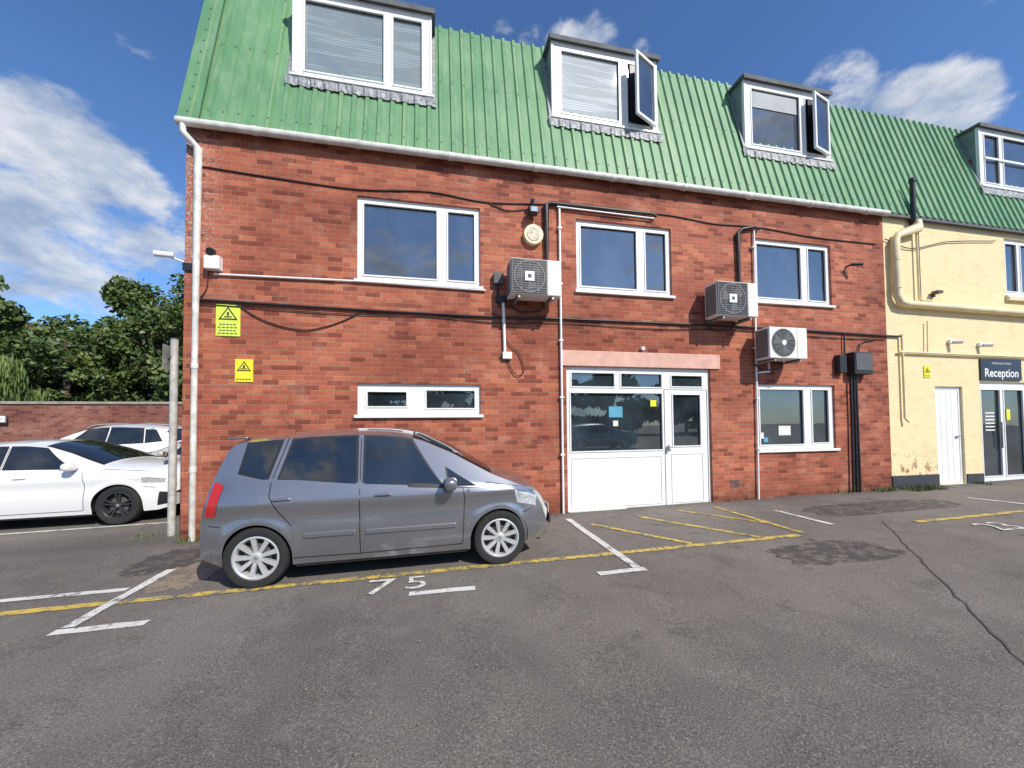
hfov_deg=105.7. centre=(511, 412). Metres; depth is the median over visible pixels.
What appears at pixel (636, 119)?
dormer opening
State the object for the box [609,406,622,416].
blue notice
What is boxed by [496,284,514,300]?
iso cable
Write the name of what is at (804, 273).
window frame
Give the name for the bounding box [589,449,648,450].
shopfront gasket
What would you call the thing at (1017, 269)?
window bead
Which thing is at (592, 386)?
shopfront bead
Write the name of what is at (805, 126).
dormer window bead
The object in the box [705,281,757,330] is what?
air conditioning unit
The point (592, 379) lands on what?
shopfront glass
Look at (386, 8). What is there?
dormer head
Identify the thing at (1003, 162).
dormer window bead
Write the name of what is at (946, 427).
door panel line
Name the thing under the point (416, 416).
toilet window sill
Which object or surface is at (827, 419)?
ground window gasket
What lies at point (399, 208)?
window gasket
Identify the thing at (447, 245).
window bead
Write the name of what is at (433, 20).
dormer roof
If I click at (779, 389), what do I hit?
ground window bead
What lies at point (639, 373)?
shopfront bead
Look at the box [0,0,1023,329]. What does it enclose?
sky
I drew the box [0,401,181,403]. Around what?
coping
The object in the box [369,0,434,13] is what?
dormer roof edge
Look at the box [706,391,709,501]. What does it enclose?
door gap
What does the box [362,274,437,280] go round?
window bead
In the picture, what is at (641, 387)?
shopfront bead
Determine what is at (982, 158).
dormer window frame
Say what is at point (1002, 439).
door pull
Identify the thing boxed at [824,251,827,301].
window bead
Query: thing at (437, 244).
window bead
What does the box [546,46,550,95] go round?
dormer cheeks
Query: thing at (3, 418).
parking sign
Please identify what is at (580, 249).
window bead
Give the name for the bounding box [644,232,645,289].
window bead
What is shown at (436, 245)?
window gasket
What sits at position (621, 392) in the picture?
shopfront bead
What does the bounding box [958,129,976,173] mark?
dormer cheeks
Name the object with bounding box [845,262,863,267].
security camera
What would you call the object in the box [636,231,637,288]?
window bead
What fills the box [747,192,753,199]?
gutter joint
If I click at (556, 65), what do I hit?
dormer window frame
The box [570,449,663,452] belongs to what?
shopfront bead
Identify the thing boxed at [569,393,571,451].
shopfront bead
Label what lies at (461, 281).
window bead
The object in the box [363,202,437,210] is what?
window bead
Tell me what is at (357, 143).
gutter joint
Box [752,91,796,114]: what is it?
dormer blind
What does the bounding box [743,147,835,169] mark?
dormer lead apron
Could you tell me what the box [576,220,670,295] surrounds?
window frame
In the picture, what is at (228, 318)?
warning sign
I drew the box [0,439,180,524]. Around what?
white hatchback car
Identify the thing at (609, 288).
window bead
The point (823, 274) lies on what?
window gasket
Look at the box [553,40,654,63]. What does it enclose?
dormer head
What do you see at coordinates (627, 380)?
shopfront glass
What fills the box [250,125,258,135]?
gutter joint
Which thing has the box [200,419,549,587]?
silver hatchback car
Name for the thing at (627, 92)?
dormer window bead
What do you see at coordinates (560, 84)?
dormer window bead
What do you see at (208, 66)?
verge upstand
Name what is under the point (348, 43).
dormer window glass
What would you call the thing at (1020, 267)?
window bead
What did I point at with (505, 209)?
bell cable
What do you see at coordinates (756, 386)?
white pipe
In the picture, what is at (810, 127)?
dormer opening
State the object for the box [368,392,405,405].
toilet window glass
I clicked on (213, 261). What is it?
security camera
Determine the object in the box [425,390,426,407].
toilet window bead
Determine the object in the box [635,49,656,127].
dormer open sash
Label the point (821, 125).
dormer open sash
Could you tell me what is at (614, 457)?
panel bead
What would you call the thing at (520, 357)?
loose cable
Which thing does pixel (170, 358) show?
sign post
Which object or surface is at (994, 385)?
reception door frame
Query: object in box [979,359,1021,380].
reception sign
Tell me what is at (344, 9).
dormer window gasket
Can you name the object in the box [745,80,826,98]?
dormer head
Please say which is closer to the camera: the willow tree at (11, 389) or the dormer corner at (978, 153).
the dormer corner at (978, 153)
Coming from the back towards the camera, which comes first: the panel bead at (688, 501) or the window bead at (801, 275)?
the window bead at (801, 275)
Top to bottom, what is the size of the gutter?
0.128 m
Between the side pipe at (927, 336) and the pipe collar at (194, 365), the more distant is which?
the side pipe at (927, 336)
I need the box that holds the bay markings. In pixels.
[0,497,1023,662]
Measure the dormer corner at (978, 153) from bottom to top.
1.450 m
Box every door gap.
[664,404,666,504]
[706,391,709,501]
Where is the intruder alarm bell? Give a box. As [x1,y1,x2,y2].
[523,224,542,245]
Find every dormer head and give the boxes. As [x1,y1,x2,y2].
[335,0,428,18]
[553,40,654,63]
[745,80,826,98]
[979,127,1023,138]
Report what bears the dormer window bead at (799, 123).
attached to the dormer cheeks at (736, 94)
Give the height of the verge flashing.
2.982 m
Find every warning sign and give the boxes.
[216,304,240,336]
[235,359,252,381]
[923,366,930,377]
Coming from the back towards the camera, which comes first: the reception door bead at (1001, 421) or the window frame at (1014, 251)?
the window frame at (1014, 251)
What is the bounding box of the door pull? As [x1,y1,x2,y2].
[1000,422,1003,447]
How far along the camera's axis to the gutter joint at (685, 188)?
7.26 m
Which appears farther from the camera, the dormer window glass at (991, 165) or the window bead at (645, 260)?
the dormer window glass at (991, 165)
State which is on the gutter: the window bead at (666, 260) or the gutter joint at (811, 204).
the gutter joint at (811, 204)
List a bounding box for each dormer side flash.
[287,43,294,80]
[431,36,435,103]
[542,57,554,122]
[727,92,746,152]
[956,137,984,190]
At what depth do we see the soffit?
7.91 m
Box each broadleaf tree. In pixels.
[0,275,29,370]
[0,295,93,400]
[0,329,137,401]
[6,322,119,383]
[65,274,182,401]
[104,330,169,401]
[138,356,182,401]
[154,273,183,360]
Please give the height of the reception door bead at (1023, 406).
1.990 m
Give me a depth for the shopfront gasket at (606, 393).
7.06 m
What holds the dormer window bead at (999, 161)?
attached to the dormer cheeks at (967, 140)
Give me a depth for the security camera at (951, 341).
8.66 m
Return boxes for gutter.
[174,115,890,216]
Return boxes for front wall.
[180,127,891,540]
[882,217,1023,484]
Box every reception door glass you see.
[981,390,999,475]
[1004,391,1023,473]
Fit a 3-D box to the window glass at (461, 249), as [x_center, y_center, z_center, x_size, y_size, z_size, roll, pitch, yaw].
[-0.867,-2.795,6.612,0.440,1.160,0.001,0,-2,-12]
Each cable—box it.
[199,298,900,336]
[200,270,208,297]
[200,303,885,339]
[202,166,875,244]
[235,303,362,330]
[489,203,526,210]
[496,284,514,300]
[506,338,523,375]
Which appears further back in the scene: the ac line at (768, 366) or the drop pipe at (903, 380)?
the drop pipe at (903, 380)
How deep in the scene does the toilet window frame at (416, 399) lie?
6.34 m
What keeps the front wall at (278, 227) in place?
on the car park ground at (760, 656)
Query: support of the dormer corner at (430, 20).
attached to the dormer cheeks at (429, 48)
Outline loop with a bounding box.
[885,238,994,248]
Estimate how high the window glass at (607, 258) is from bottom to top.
1.100 m
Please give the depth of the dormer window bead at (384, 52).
6.55 m
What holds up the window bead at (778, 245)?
attached to the window frame at (804, 273)
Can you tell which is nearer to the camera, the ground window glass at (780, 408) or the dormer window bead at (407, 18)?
the dormer window bead at (407, 18)
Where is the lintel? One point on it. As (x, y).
(627, 359)
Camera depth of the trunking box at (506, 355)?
6.57 m
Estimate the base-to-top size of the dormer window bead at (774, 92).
0.022 m
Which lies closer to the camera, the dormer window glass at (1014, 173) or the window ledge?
the window ledge
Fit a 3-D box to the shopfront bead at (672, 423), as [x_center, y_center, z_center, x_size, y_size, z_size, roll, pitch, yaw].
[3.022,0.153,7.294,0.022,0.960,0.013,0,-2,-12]
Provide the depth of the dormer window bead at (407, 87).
6.62 m
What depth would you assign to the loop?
8.69 m
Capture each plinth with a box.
[892,474,939,488]
[967,473,984,483]
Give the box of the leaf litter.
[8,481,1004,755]
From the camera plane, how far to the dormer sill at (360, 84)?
6.42 m
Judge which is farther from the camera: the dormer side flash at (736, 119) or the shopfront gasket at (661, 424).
the dormer side flash at (736, 119)
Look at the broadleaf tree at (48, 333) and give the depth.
19.87 m
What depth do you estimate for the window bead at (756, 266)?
7.79 m
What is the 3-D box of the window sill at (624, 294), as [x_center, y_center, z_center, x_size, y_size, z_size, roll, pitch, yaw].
[2.093,-2.159,7.142,1.990,0.048,0.115,0,-2,-12]
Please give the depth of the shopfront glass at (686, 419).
7.40 m
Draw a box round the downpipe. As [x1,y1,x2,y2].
[179,122,202,541]
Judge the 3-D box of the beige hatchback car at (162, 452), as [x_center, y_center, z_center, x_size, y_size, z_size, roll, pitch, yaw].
[-7.704,1.271,10.075,4.335,1.459,2.101,-1,-2,-12]
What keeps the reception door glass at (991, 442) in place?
attached to the reception door frame at (994, 385)
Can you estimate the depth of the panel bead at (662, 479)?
7.21 m
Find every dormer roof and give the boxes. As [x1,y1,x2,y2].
[358,0,434,35]
[542,35,658,64]
[726,74,830,96]
[955,122,1023,136]
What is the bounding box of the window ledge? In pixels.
[1005,296,1023,301]
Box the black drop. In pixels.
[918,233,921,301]
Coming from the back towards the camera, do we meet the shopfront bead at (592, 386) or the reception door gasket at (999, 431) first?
the reception door gasket at (999, 431)
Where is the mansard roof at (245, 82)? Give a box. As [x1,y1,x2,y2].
[199,0,1023,229]
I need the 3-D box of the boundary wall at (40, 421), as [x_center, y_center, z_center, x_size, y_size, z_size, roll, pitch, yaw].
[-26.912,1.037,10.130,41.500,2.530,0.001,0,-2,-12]
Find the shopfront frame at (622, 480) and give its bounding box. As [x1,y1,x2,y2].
[566,366,711,510]
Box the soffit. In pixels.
[193,127,1023,234]
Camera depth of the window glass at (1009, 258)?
9.35 m
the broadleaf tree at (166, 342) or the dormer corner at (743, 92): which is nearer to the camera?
the dormer corner at (743, 92)
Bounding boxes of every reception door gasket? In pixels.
[997,390,1001,474]
[1020,391,1023,467]
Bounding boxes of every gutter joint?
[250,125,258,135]
[354,139,360,148]
[448,152,452,160]
[533,163,538,171]
[610,174,616,181]
[681,183,687,190]
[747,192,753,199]
[806,201,814,207]
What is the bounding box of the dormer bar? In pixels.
[985,156,1023,165]
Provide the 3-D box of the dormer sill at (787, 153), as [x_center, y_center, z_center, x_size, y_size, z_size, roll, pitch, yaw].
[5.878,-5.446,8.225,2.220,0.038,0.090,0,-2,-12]
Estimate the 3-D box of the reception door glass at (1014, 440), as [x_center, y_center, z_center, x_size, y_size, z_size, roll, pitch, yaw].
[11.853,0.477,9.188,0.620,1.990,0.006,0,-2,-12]
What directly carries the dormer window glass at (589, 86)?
attached to the dormer cheeks at (548, 64)
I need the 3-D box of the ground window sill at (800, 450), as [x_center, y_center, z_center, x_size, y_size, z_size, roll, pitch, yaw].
[5.774,0.771,7.823,1.980,0.048,0.115,0,-2,-12]
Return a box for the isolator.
[493,272,503,284]
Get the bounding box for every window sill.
[354,278,482,288]
[354,415,483,417]
[575,289,675,298]
[758,300,835,307]
[759,448,840,452]
[1005,294,1023,296]
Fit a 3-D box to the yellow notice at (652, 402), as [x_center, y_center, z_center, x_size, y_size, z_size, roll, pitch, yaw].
[2.642,-0.165,7.255,0.120,0.120,0.006,0,-2,-12]
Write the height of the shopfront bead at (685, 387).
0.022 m
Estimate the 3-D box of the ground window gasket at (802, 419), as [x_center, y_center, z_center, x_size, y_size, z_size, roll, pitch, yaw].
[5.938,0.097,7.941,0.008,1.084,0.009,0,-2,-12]
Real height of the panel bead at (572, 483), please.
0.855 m
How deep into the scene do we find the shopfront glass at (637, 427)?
7.09 m
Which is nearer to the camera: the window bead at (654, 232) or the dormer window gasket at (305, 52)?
the dormer window gasket at (305, 52)
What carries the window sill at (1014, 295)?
attached to the front wall at (970, 271)
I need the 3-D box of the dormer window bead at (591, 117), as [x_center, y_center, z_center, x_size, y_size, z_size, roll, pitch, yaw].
[1.492,-5.555,7.314,1.204,0.022,0.013,0,-2,-12]
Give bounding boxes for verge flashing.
[176,0,224,117]
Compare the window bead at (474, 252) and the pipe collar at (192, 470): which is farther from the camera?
the window bead at (474, 252)
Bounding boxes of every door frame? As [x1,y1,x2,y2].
[935,387,963,483]
[979,382,1023,481]
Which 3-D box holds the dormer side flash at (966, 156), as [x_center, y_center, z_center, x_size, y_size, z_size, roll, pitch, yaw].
[11.287,-6.139,9.562,0.100,1.653,0.447,0,-2,-12]
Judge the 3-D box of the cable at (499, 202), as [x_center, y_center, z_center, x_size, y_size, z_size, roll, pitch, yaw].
[1.630,-3.652,7.069,12.741,0.184,0.022,0,-2,-12]
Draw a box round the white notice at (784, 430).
[778,426,790,434]
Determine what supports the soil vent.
attached to the mansard roof at (245, 82)
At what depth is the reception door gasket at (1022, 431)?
9.24 m
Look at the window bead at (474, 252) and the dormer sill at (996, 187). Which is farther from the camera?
the dormer sill at (996, 187)
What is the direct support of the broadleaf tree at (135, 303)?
on the car park ground at (760, 656)
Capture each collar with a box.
[189,467,196,472]
[190,363,198,368]
[192,253,199,259]
[891,255,900,260]
[892,283,901,288]
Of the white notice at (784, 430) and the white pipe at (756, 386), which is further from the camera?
the white notice at (784, 430)
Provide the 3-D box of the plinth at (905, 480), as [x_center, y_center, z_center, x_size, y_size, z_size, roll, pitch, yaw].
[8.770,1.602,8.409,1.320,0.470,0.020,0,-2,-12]
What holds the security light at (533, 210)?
attached to the front wall at (278, 227)
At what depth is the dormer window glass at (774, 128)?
8.23 m
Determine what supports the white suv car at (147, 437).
on the car park ground at (760, 656)
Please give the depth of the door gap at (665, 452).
7.25 m
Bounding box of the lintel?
[562,350,719,368]
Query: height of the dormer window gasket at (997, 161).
1.164 m
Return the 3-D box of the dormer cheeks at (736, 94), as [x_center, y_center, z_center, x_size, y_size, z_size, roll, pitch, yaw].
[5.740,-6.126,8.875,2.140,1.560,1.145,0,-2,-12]
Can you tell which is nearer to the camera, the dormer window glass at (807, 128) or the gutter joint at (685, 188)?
the gutter joint at (685, 188)
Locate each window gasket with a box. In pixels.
[305,37,305,68]
[306,1,383,16]
[364,204,434,211]
[364,205,364,273]
[371,392,405,392]
[421,24,421,88]
[436,212,436,278]
[448,231,448,279]
[561,52,615,62]
[581,226,630,231]
[617,63,618,120]
[634,232,635,288]
[664,248,664,278]
[751,89,796,98]
[797,99,798,149]
[798,249,799,294]
[801,390,802,441]
[823,253,824,300]
[826,391,827,441]
[996,140,998,183]
[1013,246,1015,289]
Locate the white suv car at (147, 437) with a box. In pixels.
[61,424,181,451]
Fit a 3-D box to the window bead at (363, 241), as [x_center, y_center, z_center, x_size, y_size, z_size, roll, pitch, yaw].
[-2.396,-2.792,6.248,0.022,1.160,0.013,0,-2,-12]
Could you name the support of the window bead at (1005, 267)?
attached to the window frame at (1014, 251)
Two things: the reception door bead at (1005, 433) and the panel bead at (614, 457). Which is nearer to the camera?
the panel bead at (614, 457)
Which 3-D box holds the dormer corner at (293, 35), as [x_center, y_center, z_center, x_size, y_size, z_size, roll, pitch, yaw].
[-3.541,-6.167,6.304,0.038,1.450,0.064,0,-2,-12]
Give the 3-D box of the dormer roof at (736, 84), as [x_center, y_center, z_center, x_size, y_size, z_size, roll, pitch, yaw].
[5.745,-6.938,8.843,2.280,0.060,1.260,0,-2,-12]
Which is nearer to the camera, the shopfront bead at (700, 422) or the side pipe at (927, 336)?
the shopfront bead at (700, 422)
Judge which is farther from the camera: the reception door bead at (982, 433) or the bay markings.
the reception door bead at (982, 433)
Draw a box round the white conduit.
[214,273,485,290]
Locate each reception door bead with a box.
[980,390,984,475]
[999,390,1003,474]
[1002,390,1007,474]
[1022,390,1023,426]
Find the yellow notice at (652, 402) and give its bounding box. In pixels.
[650,400,655,405]
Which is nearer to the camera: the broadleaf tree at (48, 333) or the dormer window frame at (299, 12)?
the dormer window frame at (299, 12)
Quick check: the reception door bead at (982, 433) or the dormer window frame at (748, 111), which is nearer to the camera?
the dormer window frame at (748, 111)
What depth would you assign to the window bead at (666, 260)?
7.37 m
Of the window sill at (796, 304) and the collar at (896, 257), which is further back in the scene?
the collar at (896, 257)
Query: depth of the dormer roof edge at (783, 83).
8.20 m
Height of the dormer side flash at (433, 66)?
1.653 m
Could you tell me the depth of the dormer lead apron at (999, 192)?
9.46 m
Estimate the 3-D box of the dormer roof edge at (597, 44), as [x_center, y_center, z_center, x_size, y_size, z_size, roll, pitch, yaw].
[1.796,-6.930,7.359,2.260,0.085,0.013,0,-2,-12]
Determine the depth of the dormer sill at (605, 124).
7.31 m
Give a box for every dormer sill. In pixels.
[289,71,433,97]
[551,114,660,133]
[745,146,833,161]
[981,184,1023,192]
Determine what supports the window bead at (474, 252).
attached to the window frame at (442, 244)
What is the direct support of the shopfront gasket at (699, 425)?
attached to the shopfront frame at (622, 480)
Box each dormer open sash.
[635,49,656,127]
[812,91,830,156]
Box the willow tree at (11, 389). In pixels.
[0,354,47,400]
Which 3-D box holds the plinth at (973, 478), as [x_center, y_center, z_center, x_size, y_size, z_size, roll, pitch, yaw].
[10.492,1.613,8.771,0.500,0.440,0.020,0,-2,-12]
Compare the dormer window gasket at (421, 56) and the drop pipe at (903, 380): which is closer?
the dormer window gasket at (421, 56)
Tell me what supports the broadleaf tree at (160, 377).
on the car park ground at (760, 656)
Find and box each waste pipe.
[898,351,1023,357]
[915,233,932,301]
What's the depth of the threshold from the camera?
6.86 m
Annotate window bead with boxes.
[303,0,304,68]
[303,69,384,83]
[309,0,384,14]
[362,203,363,273]
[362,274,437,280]
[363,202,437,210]
[366,390,407,391]
[366,406,407,407]
[383,15,384,82]
[392,15,422,22]
[392,16,392,83]
[392,84,422,90]
[422,22,422,88]
[425,389,475,390]
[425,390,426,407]
[425,408,475,408]
[437,211,437,278]
[447,210,474,214]
[447,212,447,279]
[447,280,475,282]
[474,215,475,281]
[560,49,619,61]
[560,50,561,111]
[561,112,620,122]
[579,224,636,230]
[579,225,580,284]
[580,285,637,290]
[618,62,620,120]
[626,63,627,122]
[627,123,650,127]
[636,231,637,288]
[644,231,665,233]
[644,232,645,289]
[645,290,666,292]
[665,234,666,290]
[750,87,799,97]
[750,88,752,142]
[752,143,801,152]
[755,242,800,247]
[755,243,757,294]
[758,297,802,300]
[758,388,803,389]
[758,389,760,444]
[760,444,805,445]
[798,97,800,150]
[800,248,802,299]
[802,390,805,443]
[804,98,806,151]
[806,249,808,299]
[810,390,813,442]
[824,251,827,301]
[827,390,830,441]
[983,134,985,181]
[998,137,1000,183]
[1002,137,1023,142]
[1002,138,1004,184]
[1004,244,1006,290]
[1015,245,1018,291]
[1019,245,1021,291]
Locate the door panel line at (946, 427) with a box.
[945,396,948,474]
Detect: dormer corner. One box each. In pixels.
[292,0,294,70]
[429,15,431,93]
[550,40,553,113]
[654,61,657,130]
[741,79,746,144]
[975,127,981,182]
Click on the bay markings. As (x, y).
(177, 569)
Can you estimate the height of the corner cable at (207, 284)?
0.455 m
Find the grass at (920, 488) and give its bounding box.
[130,480,995,544]
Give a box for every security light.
[528,198,538,216]
[931,290,943,297]
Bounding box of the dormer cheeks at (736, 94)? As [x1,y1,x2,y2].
[731,83,742,133]
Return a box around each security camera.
[153,247,222,271]
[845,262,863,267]
[947,339,963,343]
[977,342,992,346]
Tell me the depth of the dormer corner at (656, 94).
7.62 m
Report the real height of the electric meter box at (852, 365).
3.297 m
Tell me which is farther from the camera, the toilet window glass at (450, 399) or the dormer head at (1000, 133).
the dormer head at (1000, 133)
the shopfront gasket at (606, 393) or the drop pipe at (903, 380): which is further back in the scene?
the drop pipe at (903, 380)
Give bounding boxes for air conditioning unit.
[507,257,560,312]
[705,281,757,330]
[754,326,806,370]
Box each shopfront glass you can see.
[571,393,660,450]
[572,373,612,385]
[621,374,659,386]
[672,376,699,385]
[673,395,698,444]
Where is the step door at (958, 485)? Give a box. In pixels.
[938,484,973,487]
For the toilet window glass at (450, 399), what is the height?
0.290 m
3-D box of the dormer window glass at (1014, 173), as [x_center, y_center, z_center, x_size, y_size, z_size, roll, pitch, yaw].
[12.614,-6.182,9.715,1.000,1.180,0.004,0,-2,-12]
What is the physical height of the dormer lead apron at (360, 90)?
0.207 m
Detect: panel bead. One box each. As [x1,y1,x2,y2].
[571,455,661,458]
[571,459,572,507]
[573,502,661,507]
[661,456,662,502]
[671,454,672,501]
[672,500,704,502]
[702,454,704,499]
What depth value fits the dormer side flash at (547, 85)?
7.34 m
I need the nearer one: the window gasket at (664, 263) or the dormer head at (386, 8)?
the dormer head at (386, 8)
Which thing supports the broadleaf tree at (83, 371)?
on the car park ground at (760, 656)
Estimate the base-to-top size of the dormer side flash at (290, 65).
1.653 m
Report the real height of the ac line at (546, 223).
1.404 m
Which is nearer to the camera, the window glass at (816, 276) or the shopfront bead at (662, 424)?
the shopfront bead at (662, 424)
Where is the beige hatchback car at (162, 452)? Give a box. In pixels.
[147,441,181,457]
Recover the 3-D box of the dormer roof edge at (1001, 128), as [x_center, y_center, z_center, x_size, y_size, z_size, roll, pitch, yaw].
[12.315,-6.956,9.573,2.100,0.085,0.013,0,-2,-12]
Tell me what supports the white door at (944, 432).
attached to the door frame at (959, 423)
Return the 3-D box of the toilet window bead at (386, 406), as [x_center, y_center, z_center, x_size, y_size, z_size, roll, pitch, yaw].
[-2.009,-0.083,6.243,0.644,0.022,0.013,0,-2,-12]
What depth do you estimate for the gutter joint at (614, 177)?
6.96 m
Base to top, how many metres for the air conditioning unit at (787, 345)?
0.770 m
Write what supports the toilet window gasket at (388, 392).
attached to the toilet window frame at (416, 399)
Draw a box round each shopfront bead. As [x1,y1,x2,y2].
[569,392,662,393]
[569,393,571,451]
[570,371,614,373]
[570,386,614,387]
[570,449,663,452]
[620,372,662,373]
[620,387,662,387]
[661,394,663,448]
[670,374,702,375]
[670,386,702,387]
[671,394,700,394]
[671,395,673,445]
[673,445,701,446]
[699,395,701,444]
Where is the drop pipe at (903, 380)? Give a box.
[900,334,910,422]
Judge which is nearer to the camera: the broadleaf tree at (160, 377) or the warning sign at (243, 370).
the warning sign at (243, 370)
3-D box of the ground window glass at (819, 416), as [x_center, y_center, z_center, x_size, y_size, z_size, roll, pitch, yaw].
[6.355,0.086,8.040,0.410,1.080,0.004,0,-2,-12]
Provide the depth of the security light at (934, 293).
8.59 m
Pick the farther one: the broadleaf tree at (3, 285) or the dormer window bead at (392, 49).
the broadleaf tree at (3, 285)
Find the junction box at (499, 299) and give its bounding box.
[496,295,506,303]
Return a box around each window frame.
[295,0,429,93]
[357,197,479,285]
[358,384,480,414]
[553,44,655,130]
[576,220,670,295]
[745,83,827,158]
[755,239,829,304]
[758,384,833,449]
[979,130,1023,190]
[1004,239,1023,295]
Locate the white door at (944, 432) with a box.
[935,389,960,482]
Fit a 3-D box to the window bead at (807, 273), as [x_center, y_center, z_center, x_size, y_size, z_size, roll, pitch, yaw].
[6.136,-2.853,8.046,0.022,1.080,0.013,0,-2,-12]
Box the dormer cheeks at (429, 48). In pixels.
[429,25,429,71]
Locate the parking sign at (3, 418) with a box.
[0,415,6,422]
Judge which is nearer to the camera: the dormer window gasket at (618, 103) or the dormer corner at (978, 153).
the dormer window gasket at (618, 103)
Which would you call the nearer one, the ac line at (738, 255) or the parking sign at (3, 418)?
the ac line at (738, 255)
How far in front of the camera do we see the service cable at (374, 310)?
6.56 m
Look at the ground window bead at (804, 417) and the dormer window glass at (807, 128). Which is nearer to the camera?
the ground window bead at (804, 417)
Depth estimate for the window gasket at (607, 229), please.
7.17 m
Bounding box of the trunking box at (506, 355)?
[502,352,511,358]
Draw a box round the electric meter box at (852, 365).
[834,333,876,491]
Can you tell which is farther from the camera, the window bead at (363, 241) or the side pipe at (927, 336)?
the side pipe at (927, 336)
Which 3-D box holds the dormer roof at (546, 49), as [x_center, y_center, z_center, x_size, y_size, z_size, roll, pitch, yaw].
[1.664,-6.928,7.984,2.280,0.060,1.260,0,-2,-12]
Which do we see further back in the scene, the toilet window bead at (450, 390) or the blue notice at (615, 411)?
the blue notice at (615, 411)
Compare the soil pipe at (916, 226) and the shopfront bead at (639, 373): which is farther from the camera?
the soil pipe at (916, 226)
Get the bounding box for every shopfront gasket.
[577,393,635,393]
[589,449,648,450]
[660,394,661,448]
[698,395,699,444]
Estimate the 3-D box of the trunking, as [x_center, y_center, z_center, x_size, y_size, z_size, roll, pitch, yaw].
[-0.136,-1.441,6.602,0.070,0.841,0.052,0,-2,-12]
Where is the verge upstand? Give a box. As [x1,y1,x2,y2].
[196,0,223,118]
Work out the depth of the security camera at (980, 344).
8.84 m
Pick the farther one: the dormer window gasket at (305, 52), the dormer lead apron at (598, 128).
the dormer lead apron at (598, 128)
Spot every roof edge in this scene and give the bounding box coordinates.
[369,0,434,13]
[549,33,659,59]
[743,73,832,94]
[889,212,1023,233]
[980,122,1023,134]
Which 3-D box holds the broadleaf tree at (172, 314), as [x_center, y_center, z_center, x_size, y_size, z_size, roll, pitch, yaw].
[-13.659,-2.130,18.510,4.673,8.969,5.608,0,-2,-12]
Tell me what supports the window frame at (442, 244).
attached to the front wall at (278, 227)
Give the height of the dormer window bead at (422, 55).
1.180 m
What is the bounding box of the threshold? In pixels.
[568,508,626,512]
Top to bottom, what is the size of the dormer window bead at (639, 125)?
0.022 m
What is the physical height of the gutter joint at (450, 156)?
0.125 m
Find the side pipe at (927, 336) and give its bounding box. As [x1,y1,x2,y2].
[926,321,928,351]
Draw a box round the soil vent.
[909,181,916,225]
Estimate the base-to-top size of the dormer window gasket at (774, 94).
0.008 m
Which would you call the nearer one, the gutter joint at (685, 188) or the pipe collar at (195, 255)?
the pipe collar at (195, 255)
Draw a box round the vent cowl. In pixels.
[908,177,915,183]
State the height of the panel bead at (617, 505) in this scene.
0.015 m
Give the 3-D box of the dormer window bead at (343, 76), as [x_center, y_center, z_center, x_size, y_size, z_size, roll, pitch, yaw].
[-2.765,-5.544,6.417,1.264,0.022,0.013,0,-2,-12]
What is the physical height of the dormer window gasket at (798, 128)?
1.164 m
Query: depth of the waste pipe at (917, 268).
8.54 m
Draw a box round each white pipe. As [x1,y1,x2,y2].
[558,208,564,513]
[753,230,759,498]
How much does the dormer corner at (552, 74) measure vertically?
1.450 m
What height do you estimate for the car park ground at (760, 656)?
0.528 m
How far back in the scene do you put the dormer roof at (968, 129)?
9.57 m
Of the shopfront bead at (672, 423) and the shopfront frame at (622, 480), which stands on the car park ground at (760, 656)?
the shopfront frame at (622, 480)
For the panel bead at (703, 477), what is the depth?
7.39 m
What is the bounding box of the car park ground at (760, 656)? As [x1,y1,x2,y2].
[0,474,1023,767]
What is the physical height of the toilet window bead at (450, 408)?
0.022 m
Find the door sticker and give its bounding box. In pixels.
[1006,409,1009,419]
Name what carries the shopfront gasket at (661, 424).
attached to the shopfront frame at (622, 480)
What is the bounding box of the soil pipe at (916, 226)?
[890,219,1023,315]
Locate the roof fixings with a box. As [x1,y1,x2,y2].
[207,0,1021,222]
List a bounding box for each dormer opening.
[630,64,649,125]
[808,100,822,154]
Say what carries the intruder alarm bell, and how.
attached to the front wall at (278, 227)
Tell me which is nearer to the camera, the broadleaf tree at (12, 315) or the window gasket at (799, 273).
the window gasket at (799, 273)
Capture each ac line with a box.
[543,201,656,259]
[557,206,653,218]
[736,226,760,281]
[757,363,769,373]
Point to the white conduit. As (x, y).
(264, 276)
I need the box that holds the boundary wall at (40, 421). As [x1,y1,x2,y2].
[0,404,181,441]
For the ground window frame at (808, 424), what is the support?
attached to the front wall at (278, 227)
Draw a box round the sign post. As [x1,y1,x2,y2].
[162,338,178,535]
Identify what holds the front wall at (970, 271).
on the car park ground at (760, 656)
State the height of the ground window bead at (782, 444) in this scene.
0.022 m
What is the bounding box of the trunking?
[502,302,505,351]
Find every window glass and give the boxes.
[306,2,382,81]
[365,205,435,278]
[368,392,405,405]
[394,20,420,87]
[427,391,473,407]
[448,214,473,281]
[561,53,617,120]
[581,227,634,288]
[627,66,630,121]
[645,234,664,290]
[751,90,797,150]
[756,245,799,299]
[760,390,801,443]
[805,101,808,151]
[808,250,823,300]
[812,391,826,441]
[984,136,997,183]
[1003,140,1023,187]
[1005,245,1014,290]
[1020,247,1023,291]
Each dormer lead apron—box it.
[285,74,436,107]
[548,116,662,141]
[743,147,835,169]
[981,186,1023,198]
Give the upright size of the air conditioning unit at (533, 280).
0.770 m
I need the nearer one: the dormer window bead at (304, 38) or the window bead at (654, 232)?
the dormer window bead at (304, 38)
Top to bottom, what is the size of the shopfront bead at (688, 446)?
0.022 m
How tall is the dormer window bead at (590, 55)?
0.022 m
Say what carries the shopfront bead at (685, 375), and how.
attached to the shopfront frame at (622, 480)

